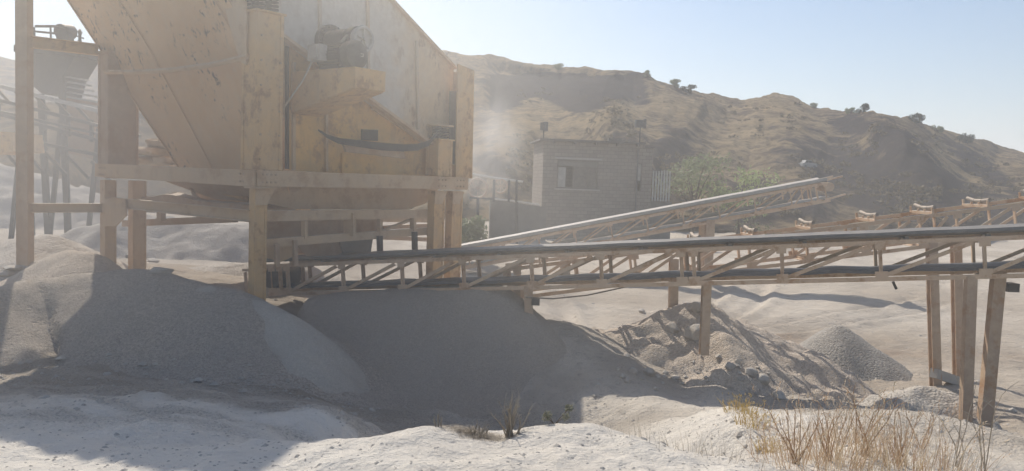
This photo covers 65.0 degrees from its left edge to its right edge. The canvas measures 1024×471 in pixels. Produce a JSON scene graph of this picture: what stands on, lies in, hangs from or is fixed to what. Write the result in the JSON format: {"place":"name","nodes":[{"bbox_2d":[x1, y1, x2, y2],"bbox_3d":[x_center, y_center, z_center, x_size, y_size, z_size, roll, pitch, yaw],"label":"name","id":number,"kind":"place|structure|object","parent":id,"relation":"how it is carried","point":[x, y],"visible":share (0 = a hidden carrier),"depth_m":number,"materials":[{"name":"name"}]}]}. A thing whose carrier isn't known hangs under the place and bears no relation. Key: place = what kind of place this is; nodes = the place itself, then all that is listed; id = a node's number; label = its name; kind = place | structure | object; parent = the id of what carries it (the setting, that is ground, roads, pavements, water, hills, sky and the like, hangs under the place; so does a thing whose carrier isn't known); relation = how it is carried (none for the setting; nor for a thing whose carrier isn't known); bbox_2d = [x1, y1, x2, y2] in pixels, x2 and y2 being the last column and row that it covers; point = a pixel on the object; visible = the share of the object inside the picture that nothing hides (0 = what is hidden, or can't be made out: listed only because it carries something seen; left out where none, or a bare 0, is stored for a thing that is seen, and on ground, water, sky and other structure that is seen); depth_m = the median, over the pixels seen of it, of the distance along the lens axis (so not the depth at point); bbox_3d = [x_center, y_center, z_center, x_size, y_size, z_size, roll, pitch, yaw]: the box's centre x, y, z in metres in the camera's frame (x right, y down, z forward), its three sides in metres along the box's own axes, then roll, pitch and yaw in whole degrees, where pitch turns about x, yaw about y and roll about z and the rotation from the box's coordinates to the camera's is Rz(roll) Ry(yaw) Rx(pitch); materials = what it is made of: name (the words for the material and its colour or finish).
{"place":"outdoors","nodes":[
{"label":"outdoors","id":0,"kind":"place"},
{"bbox_2d":[0,56,97,102],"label":"hills","id":1,"kind":"structure","parent":0,"point":[7,71],"depth_m":343.92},
{"bbox_2d":[0,213,1023,470],"bbox_3d":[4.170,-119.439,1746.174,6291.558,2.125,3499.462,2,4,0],"label":"ground","id":2,"kind":"structure","parent":0,"point":[878,317],"depth_m":9.29,"materials":[{"name":"beige sand"}]},
{"bbox_2d":[15,0,101,265],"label":"steel pole","id":3,"kind":"object","parent":2,"relation":"on","point":[27,42],"visible":0.86,"depth_m":14.51,"materials":[{"name":"paint"}]},
{"bbox_2d":[0,250,121,285],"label":"gravel pile","id":4,"kind":"object","parent":2,"relation":"on","point":[63,263],"visible":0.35,"depth_m":13.20,"materials":[{"name":"grey gravel"}]},
{"bbox_2d":[0,163,127,229],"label":"gravel pile","id":5,"kind":"object","parent":2,"relation":"on","point":[80,194],"visible":0.3,"depth_m":43.99,"materials":[{"name":"grey gravel"}]},
{"bbox_2d":[0,234,127,281],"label":"gravel pile","id":6,"kind":"object","parent":2,"relation":"on","point":[46,245],"visible":0.42,"depth_m":15.41,"materials":[{"name":"grey gravel"}]},
{"bbox_2d":[0,268,16,275],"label":"stone slab","id":7,"kind":"object","parent":6,"relation":"on","point":[6,273],"depth_m":14.32,"materials":[{"name":"grey stone"}]},
{"bbox_2d":[1,265,24,270],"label":"stone slab","id":8,"kind":"object","parent":6,"relation":"on","point":[12,267],"depth_m":14.41,"materials":[{"name":"grey stone"}]},
{"bbox_2d":[0,24,141,238],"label":"crushing plant","id":9,"kind":"object","parent":2,"relation":"on","point":[64,77],"visible":0.75,"depth_m":35.59,"materials":[{"name":"metal"}]},
{"bbox_2d":[146,258,159,262],"bbox_3d":[-10.130,0.720,22.473,0.680,0.246,1.007,3,4,13],"label":"stone slab","id":10,"kind":"object","parent":2,"relation":"on","point":[154,260],"depth_m":22.37,"materials":[{"name":"grey stone"}]},
{"bbox_2d":[59,214,248,262],"bbox_3d":[-11.236,0.287,28.444,11.550,2.042,6.750,2,4,0],"label":"gravel pile","id":11,"kind":"object","parent":2,"relation":"on","point":[227,242],"visible":0.38,"depth_m":26.90,"materials":[{"name":"grey gravel"}]},
{"bbox_2d":[0,269,413,409],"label":"gravel pile","id":12,"kind":"object","parent":2,"relation":"on","point":[136,317],"visible":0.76,"depth_m":11.29,"materials":[{"name":"grey gravel"}]},
{"bbox_2d":[149,266,175,273],"bbox_3d":[-5.426,0.560,12.542,0.448,0.166,0.287,-1,5,-35],"label":"stone slab","id":13,"kind":"object","parent":12,"relation":"on","point":[157,270],"depth_m":12.40,"materials":[{"name":"grey stone"}]},
{"bbox_2d":[185,261,346,281],"bbox_3d":[-5.235,0.985,18.333,4.376,1.018,3.238,3,4,17],"label":"gravel pile","id":14,"kind":"object","parent":2,"relation":"on","point":[233,268],"visible":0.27,"depth_m":17.52,"materials":[{"name":"beige gravel"}]},
{"bbox_2d":[67,0,473,300],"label":"screening machine","id":15,"kind":"object","parent":2,"relation":"on","point":[250,110],"visible":0.99,"depth_m":14.44,"materials":[{"name":"metal"}]},
{"bbox_3d":[-7.133,-1.566,16.864,0.628,0.199,0.760,4,5,31],"label":"sack","id":16,"kind":"object","parent":15,"relation":"on","visible":0},
{"bbox_2d":[138,147,168,156],"bbox_3d":[-7.462,-1.751,16.849,0.617,0.203,0.909,4,4,25],"label":"sack","id":17,"kind":"object","parent":16,"relation":"on","point":[150,151],"visible":0.59,"depth_m":16.52,"materials":[{"name":"fabric"}]},
{"bbox_2d":[145,139,163,147],"bbox_3d":[-7.263,-1.922,16.831,0.633,0.196,0.720,3,4,20],"label":"sack","id":18,"kind":"object","parent":17,"relation":"on","point":[153,143],"visible":0.27,"depth_m":16.56,"materials":[{"name":"fabric"}]},
{"bbox_2d":[195,286,369,393],"bbox_3d":[-3.805,1.654,12.033,4.440,1.717,3.060,2,4,0],"label":"gravel pile","id":19,"kind":"object","parent":2,"relation":"on","point":[299,347],"visible":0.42,"depth_m":11.33,"materials":[{"name":"grey gravel"}]},
{"bbox_2d":[297,284,566,417],"bbox_3d":[-1.287,1.692,13.504,5.160,1.808,4.740,2,4,0],"label":"gravel pile","id":20,"kind":"object","parent":2,"relation":"on","point":[471,353],"visible":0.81,"depth_m":12.75,"materials":[{"name":"grey gravel"}]},
{"bbox_2d":[433,412,441,426],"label":"dry weed","id":21,"kind":"object","parent":2,"relation":"on","point":[437,421],"visible":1,"depth_m":5.51,"materials":[{"name":"brown plant"}]},
{"bbox_2d":[461,215,487,261],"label":"broadleaf bush","id":22,"kind":"object","parent":2,"relation":"on","point":[470,229],"visible":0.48,"depth_m":30.67,"materials":[{"name":"green plant"}]},
{"bbox_2d":[437,423,515,442],"bbox_3d":[-0.255,1.380,5.520,0.657,0.168,0.492,2,4,0],"label":"dry grass tuft","id":23,"kind":"object","parent":2,"relation":"on","point":[490,435],"visible":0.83,"depth_m":5.47,"materials":[{"name":"beige plant"}]},
{"bbox_2d":[469,419,489,436],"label":"dry weed","id":24,"kind":"object","parent":2,"relation":"on","point":[483,430],"visible":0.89,"depth_m":5.49,"materials":[{"name":"brown plant"}]},
{"bbox_2d":[468,173,538,243],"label":"pipe frame","id":25,"kind":"object","parent":2,"relation":"on","point":[493,198],"visible":0.98,"depth_m":41.91,"materials":[{"name":"metal"}]},
{"bbox_2d":[489,387,532,438],"bbox_3d":[0.018,1.221,5.495,0.238,0.342,0.350,4,4,22],"label":"dry weed","id":26,"kind":"object","parent":2,"relation":"on","point":[511,416],"visible":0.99,"depth_m":5.49,"materials":[{"name":"brown plant"}]},
{"bbox_2d":[0,259,1023,470],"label":"pebbles","id":27,"kind":"object","parent":2,"relation":"on","point":[243,389],"visible":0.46,"depth_m":9.83,"materials":[{"name":"stone"}]},
{"bbox_2d":[488,197,546,240],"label":"wall","id":28,"kind":"structure","parent":2,"relation":"on","point":[502,218],"depth_m":44.10,"materials":[{"name":"grey concrete"}]},
{"bbox_2d":[542,404,573,423],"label":"green weed","id":29,"kind":"object","parent":2,"relation":"on","point":[546,414],"visible":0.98,"depth_m":5.66,"materials":[{"name":"green plant"}]},
{"bbox_2d":[530,138,654,239],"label":"block building","id":30,"kind":"structure","parent":2,"relation":"on","point":[574,181],"depth_m":47.20,"materials":[{"name":"concrete"}]},
{"bbox_2d":[540,122,547,137],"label":"floodlight","id":31,"kind":"object","parent":30,"relation":"on","point":[543,126],"visible":1,"depth_m":46.78,"materials":[{"name":"metal"}]},
{"bbox_2d":[556,159,598,188],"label":"window","id":32,"kind":"structure","parent":30,"relation":"in","point":[585,173],"depth_m":47.10,"materials":[{"name":"grey wood"}]},
{"bbox_2d":[637,163,642,190],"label":"window","id":33,"kind":"structure","parent":30,"relation":"in","point":[639,164],"depth_m":47.41,"materials":[{"name":"grey wood"}]},
{"bbox_2d":[635,119,646,141],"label":"floodlight","id":34,"kind":"object","parent":30,"relation":"on","point":[640,124],"visible":1,"depth_m":46.89,"materials":[{"name":"metal"}]},
{"bbox_2d":[624,378,631,382],"bbox_3d":[1.688,2.139,11.737,0.122,0.104,0.097,5,5,37],"label":"stone","id":35,"kind":"object","parent":2,"relation":"on","point":[627,380],"visible":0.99,"depth_m":11.71,"materials":[{"name":"grey stone"}]},
{"bbox_2d":[242,223,1023,427],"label":"belt conveyor","id":36,"kind":"object","parent":2,"relation":"on","point":[283,279],"visible":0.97,"depth_m":12.36,"materials":[{"name":"metal"}]},
{"bbox_2d":[642,367,654,376],"bbox_3d":[2.078,2.071,12.161,0.168,0.145,0.211,0,5,-27],"label":"boulder","id":37,"kind":"object","parent":2,"relation":"on","point":[648,371],"visible":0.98,"depth_m":12.10,"materials":[{"name":"stone"}]},
{"bbox_2d":[461,175,845,280],"bbox_3d":[4.746,-0.341,28.534,13.619,4.030,1.100,2,4,0],"label":"belt conveyor","id":38,"kind":"object","parent":2,"relation":"on","point":[705,225],"visible":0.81,"depth_m":28.05,"materials":[{"name":"metal"}]},
{"bbox_2d":[649,170,671,239],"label":"slatted gate","id":39,"kind":"structure","parent":2,"relation":"on","point":[656,219],"depth_m":47.56,"materials":[{"name":"metal"}]},
{"bbox_2d":[669,375,679,380],"bbox_3d":[2.516,2.216,12.318,0.216,0.133,0.280,4,4,26],"label":"boulder","id":40,"kind":"object","parent":2,"relation":"on","point":[674,377],"visible":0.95,"depth_m":12.28,"materials":[{"name":"stone"}]},
{"bbox_2d":[597,405,755,464],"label":"dry grass","id":41,"kind":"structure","parent":2,"relation":"on","point":[666,438],"depth_m":5.30,"materials":[{"name":"beige plant"}]},
{"bbox_2d":[651,151,731,237],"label":"broadleaf tree","id":42,"kind":"object","parent":2,"relation":"on","point":[695,168],"visible":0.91,"depth_m":51.22,"materials":[{"name":"green plant"}]},
{"bbox_2d":[594,303,843,401],"bbox_3d":[3.660,1.998,14.540,5.319,1.782,6.234,-2,5,-42],"label":"rubble mound","id":43,"kind":"object","parent":2,"relation":"on","point":[651,339],"visible":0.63,"depth_m":12.92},
{"bbox_2d":[666,322,678,332],"bbox_3d":[2.677,1.540,13.386,0.251,0.183,0.205,5,5,38],"label":"rubble block","id":44,"kind":"object","parent":43,"relation":"on","point":[672,327],"depth_m":13.31,"materials":[{"name":"stone"}]},
{"bbox_2d":[684,323,699,340],"bbox_3d":[2.988,1.650,13.127,0.331,0.420,0.329,4,5,31],"label":"rubble block","id":45,"kind":"object","parent":43,"relation":"on","point":[691,332],"depth_m":13.03,"materials":[{"name":"stone"}]},
{"bbox_2d":[689,302,700,312],"bbox_3d":[3.143,1.238,13.618,0.258,0.240,0.246,5,5,40],"label":"rubble block","id":46,"kind":"object","parent":43,"relation":"on","point":[694,307],"depth_m":13.53,"materials":[{"name":"stone"}]},
{"bbox_2d":[725,362,738,369],"bbox_3d":[3.326,1.951,12.155,0.207,0.177,0.126,2,4,-2],"label":"boulder","id":47,"kind":"object","parent":43,"relation":"on","point":[730,366],"visible":1,"depth_m":12.11,"materials":[{"name":"stone"}]},
{"bbox_2d":[745,364,758,377],"bbox_3d":[3.593,2.041,12.084,0.209,0.210,0.411,2,4,-3],"label":"boulder","id":48,"kind":"object","parent":43,"relation":"on","point":[752,372],"visible":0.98,"depth_m":11.99,"materials":[{"name":"stone"}]},
{"bbox_2d":[757,371,770,384],"bbox_3d":[3.763,2.138,11.988,0.284,0.203,0.226,-1,5,-39],"label":"boulder","id":49,"kind":"object","parent":43,"relation":"on","point":[764,378],"visible":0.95,"depth_m":11.90,"materials":[{"name":"stone"}]},
{"bbox_2d":[656,429,782,470],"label":"dry grass","id":50,"kind":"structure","parent":2,"relation":"on","point":[721,450],"depth_m":5.29,"materials":[{"name":"beige plant"}]},
{"bbox_2d":[685,165,784,233],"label":"broadleaf tree","id":51,"kind":"object","parent":2,"relation":"on","point":[744,179],"visible":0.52,"depth_m":50.95,"materials":[{"name":"green plant"}]},
{"bbox_2d":[718,393,765,414],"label":"yellow weed","id":52,"kind":"object","parent":2,"relation":"on","point":[738,408],"visible":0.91,"depth_m":8.38,"materials":[{"name":"yellow plant"}]},
{"bbox_2d":[726,401,778,430],"bbox_3d":[2.342,1.731,7.732,0.461,0.194,0.463,-1,5,-36],"label":"yellow weed","id":53,"kind":"object","parent":2,"relation":"on","point":[752,419],"visible":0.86,"depth_m":7.74,"materials":[{"name":"yellow plant"}]},
{"bbox_2d":[734,216,773,234],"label":"bare bush","id":54,"kind":"object","parent":2,"relation":"on","point":[754,224],"visible":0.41,"depth_m":49.11,"materials":[{"name":"brown plant"}]},
{"bbox_2d":[503,189,1023,385],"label":"belt conveyor","id":55,"kind":"object","parent":2,"relation":"on","point":[937,375],"visible":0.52,"depth_m":14.14,"materials":[{"name":"metal"}]},
{"bbox_2d":[751,432,792,453],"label":"yellow weed","id":56,"kind":"object","parent":2,"relation":"on","point":[771,442],"visible":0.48,"depth_m":7.24,"materials":[{"name":"yellow plant"}]},
{"bbox_2d":[673,318,878,400],"bbox_3d":[4.052,2.078,14.928,4.980,1.588,5.940,2,4,0],"label":"rubble mound","id":57,"kind":"object","parent":2,"relation":"on","point":[817,368],"visible":0.28,"depth_m":13.09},
{"bbox_2d":[772,390,785,399],"bbox_3d":[3.884,2.348,11.678,0.173,0.178,0.253,2,4,6],"label":"boulder","id":58,"kind":"object","parent":2,"relation":"on","point":[781,395],"visible":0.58,"depth_m":11.61,"materials":[{"name":"stone"}]},
{"bbox_2d":[764,397,821,463],"bbox_3d":[1.993,1.391,5.733,0.249,0.476,0.361,0,4,-23],"label":"dry weed","id":59,"kind":"object","parent":2,"relation":"on","point":[793,450],"visible":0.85,"depth_m":5.69,"materials":[{"name":"brown plant"}]},
{"bbox_2d":[715,381,896,470],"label":"dry grass","id":60,"kind":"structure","parent":2,"relation":"on","point":[808,448],"depth_m":5.68,"materials":[{"name":"brown plant"}]},
{"bbox_2d":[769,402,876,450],"bbox_3d":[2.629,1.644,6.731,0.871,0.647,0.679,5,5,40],"label":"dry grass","id":61,"kind":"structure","parent":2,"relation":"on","point":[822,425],"depth_m":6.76,"materials":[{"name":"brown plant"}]},
{"bbox_2d":[813,399,854,460],"bbox_3d":[2.349,1.410,5.852,0.247,0.467,0.596,5,5,36],"label":"dry weed","id":62,"kind":"object","parent":2,"relation":"on","point":[828,438],"visible":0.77,"depth_m":5.80,"materials":[{"name":"brown plant"}]},
{"bbox_2d":[800,325,912,380],"bbox_3d":[6.343,2.188,15.347,2.760,1.004,2.820,2,4,0],"label":"gravel pile","id":63,"kind":"object","parent":2,"relation":"on","point":[844,347],"visible":0.59,"depth_m":14.64,"materials":[{"name":"grey gravel"}]},
{"bbox_2d":[842,383,905,454],"bbox_3d":[2.666,1.359,5.873,0.470,0.550,0.308,2,4,0],"label":"dry weed","id":64,"kind":"object","parent":2,"relation":"on","point":[878,409],"visible":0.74,"depth_m":5.91,"materials":[{"name":"brown plant"}]},
{"bbox_2d":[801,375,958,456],"bbox_3d":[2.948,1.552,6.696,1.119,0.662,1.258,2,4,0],"label":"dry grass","id":65,"kind":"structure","parent":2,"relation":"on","point":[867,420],"depth_m":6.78,"materials":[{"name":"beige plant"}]},
{"bbox_2d":[762,376,1007,470],"bbox_3d":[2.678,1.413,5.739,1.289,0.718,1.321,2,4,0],"label":"dry grass","id":66,"kind":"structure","parent":2,"relation":"on","point":[896,450],"depth_m":5.71,"materials":[{"name":"plant"}]},
{"bbox_2d":[860,387,945,442],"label":"dry grass","id":67,"kind":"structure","parent":2,"relation":"on","point":[903,418],"depth_m":7.57,"materials":[{"name":"beige plant"}]},
{"bbox_2d":[888,406,919,465],"bbox_3d":[2.962,1.507,6.001,0.249,0.464,0.263,3,4,11],"label":"dry weed","id":68,"kind":"object","parent":2,"relation":"on","point":[901,436],"visible":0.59,"depth_m":6.01,"materials":[{"name":"brown plant"}]},
{"bbox_2d":[905,408,939,449],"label":"dry weed","id":69,"kind":"object","parent":2,"relation":"on","point":[928,428],"visible":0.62,"depth_m":7.13,"materials":[{"name":"brown plant"}]},
{"bbox_2d":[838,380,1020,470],"bbox_3d":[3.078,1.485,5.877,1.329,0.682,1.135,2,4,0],"label":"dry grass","id":70,"kind":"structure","parent":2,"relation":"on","point":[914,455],"depth_m":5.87,"materials":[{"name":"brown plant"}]},
{"bbox_2d":[856,385,1018,433],"bbox_3d":[6.001,2.505,11.921,2.640,0.717,2.520,2,4,0],"label":"rubble mound","id":71,"kind":"object","parent":2,"relation":"on","point":[930,395],"visible":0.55,"depth_m":11.27,"materials":[{"name":"beige gravel"}]},
{"bbox_2d":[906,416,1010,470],"bbox_3d":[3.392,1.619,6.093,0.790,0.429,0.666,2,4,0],"label":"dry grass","id":72,"kind":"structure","parent":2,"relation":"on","point":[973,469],"depth_m":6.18,"materials":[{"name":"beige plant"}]},
{"bbox_2d":[935,375,985,466],"bbox_3d":[3.669,1.497,6.310,0.424,0.762,0.455,0,4,-25],"label":"dry weed","id":73,"kind":"object","parent":2,"relation":"on","point":[955,465],"visible":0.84,"depth_m":6.43,"materials":[{"name":"brown plant"}]},
{"bbox_2d":[964,381,1018,470],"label":"dry weed","id":74,"kind":"object","parent":2,"relation":"on","point":[984,464],"visible":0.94,"depth_m":6.31,"materials":[{"name":"brown plant"}]},
{"bbox_2d":[0,50,1023,233],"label":"hill","id":75,"kind":"structure","parent":0,"point":[683,122],"depth_m":106.90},
{"bbox_2d":[553,63,563,69],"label":"hill bush","id":76,"kind":"object","parent":75,"relation":"on","point":[558,66],"visible":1,"depth_m":182.45,"materials":[{"name":"green plant"}]},
{"bbox_2d":[643,70,650,76],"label":"hill bush","id":77,"kind":"object","parent":75,"relation":"on","point":[647,72],"visible":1,"depth_m":167.48,"materials":[{"name":"green plant"}]},
{"bbox_2d":[669,79,680,87],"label":"hill tree","id":78,"kind":"object","parent":75,"relation":"on","point":[674,83],"visible":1,"depth_m":168.85,"materials":[{"name":"green plant"}]},
{"bbox_2d":[680,84,696,93],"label":"hill bush","id":79,"kind":"object","parent":75,"relation":"on","point":[688,89],"visible":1,"depth_m":167.81,"materials":[{"name":"green plant"}]},
{"bbox_2d":[410,51,1023,224],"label":"scrub","id":80,"kind":"object","parent":75,"relation":"on","point":[927,191],"visible":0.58,"depth_m":84.10,"materials":[{"name":"green plant"}]},
{"bbox_2d":[799,160,816,167],"bbox_3d":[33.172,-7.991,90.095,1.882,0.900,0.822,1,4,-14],"label":"parked car","id":81,"kind":"object","parent":75,"relation":"on","point":[808,163],"visible":0.81,"depth_m":89.71,"materials":[{"name":"white paint"}]},
{"bbox_2d":[845,107,856,113],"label":"hill bush","id":82,"kind":"object","parent":75,"relation":"on","point":[850,110],"visible":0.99,"depth_m":160.44,"materials":[{"name":"green plant"}]},
{"bbox_2d":[855,103,869,113],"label":"hill tree","id":83,"kind":"object","parent":75,"relation":"on","point":[864,107],"visible":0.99,"depth_m":151.73,"materials":[{"name":"green plant"}]},
{"bbox_2d":[908,113,924,124],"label":"hill bush","id":84,"kind":"object","parent":75,"relation":"on","point":[919,116],"visible":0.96,"depth_m":155.56,"materials":[{"name":"green plant"}]},
{"bbox_2d":[931,125,943,132],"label":"hill bush","id":85,"kind":"object","parent":75,"relation":"on","point":[940,129],"visible":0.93,"depth_m":157.60,"materials":[{"name":"green plant"}]},
{"bbox_2d":[956,133,974,143],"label":"hill bush","id":86,"kind":"object","parent":75,"relation":"on","point":[968,138],"visible":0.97,"depth_m":169.44,"materials":[{"name":"green plant"}]},
{"bbox_2d":[0,0,1023,152],"label":"sky","id":87,"kind":"structure","parent":0,"point":[957,64],"materials":[{"name":"blue"}]}
]}

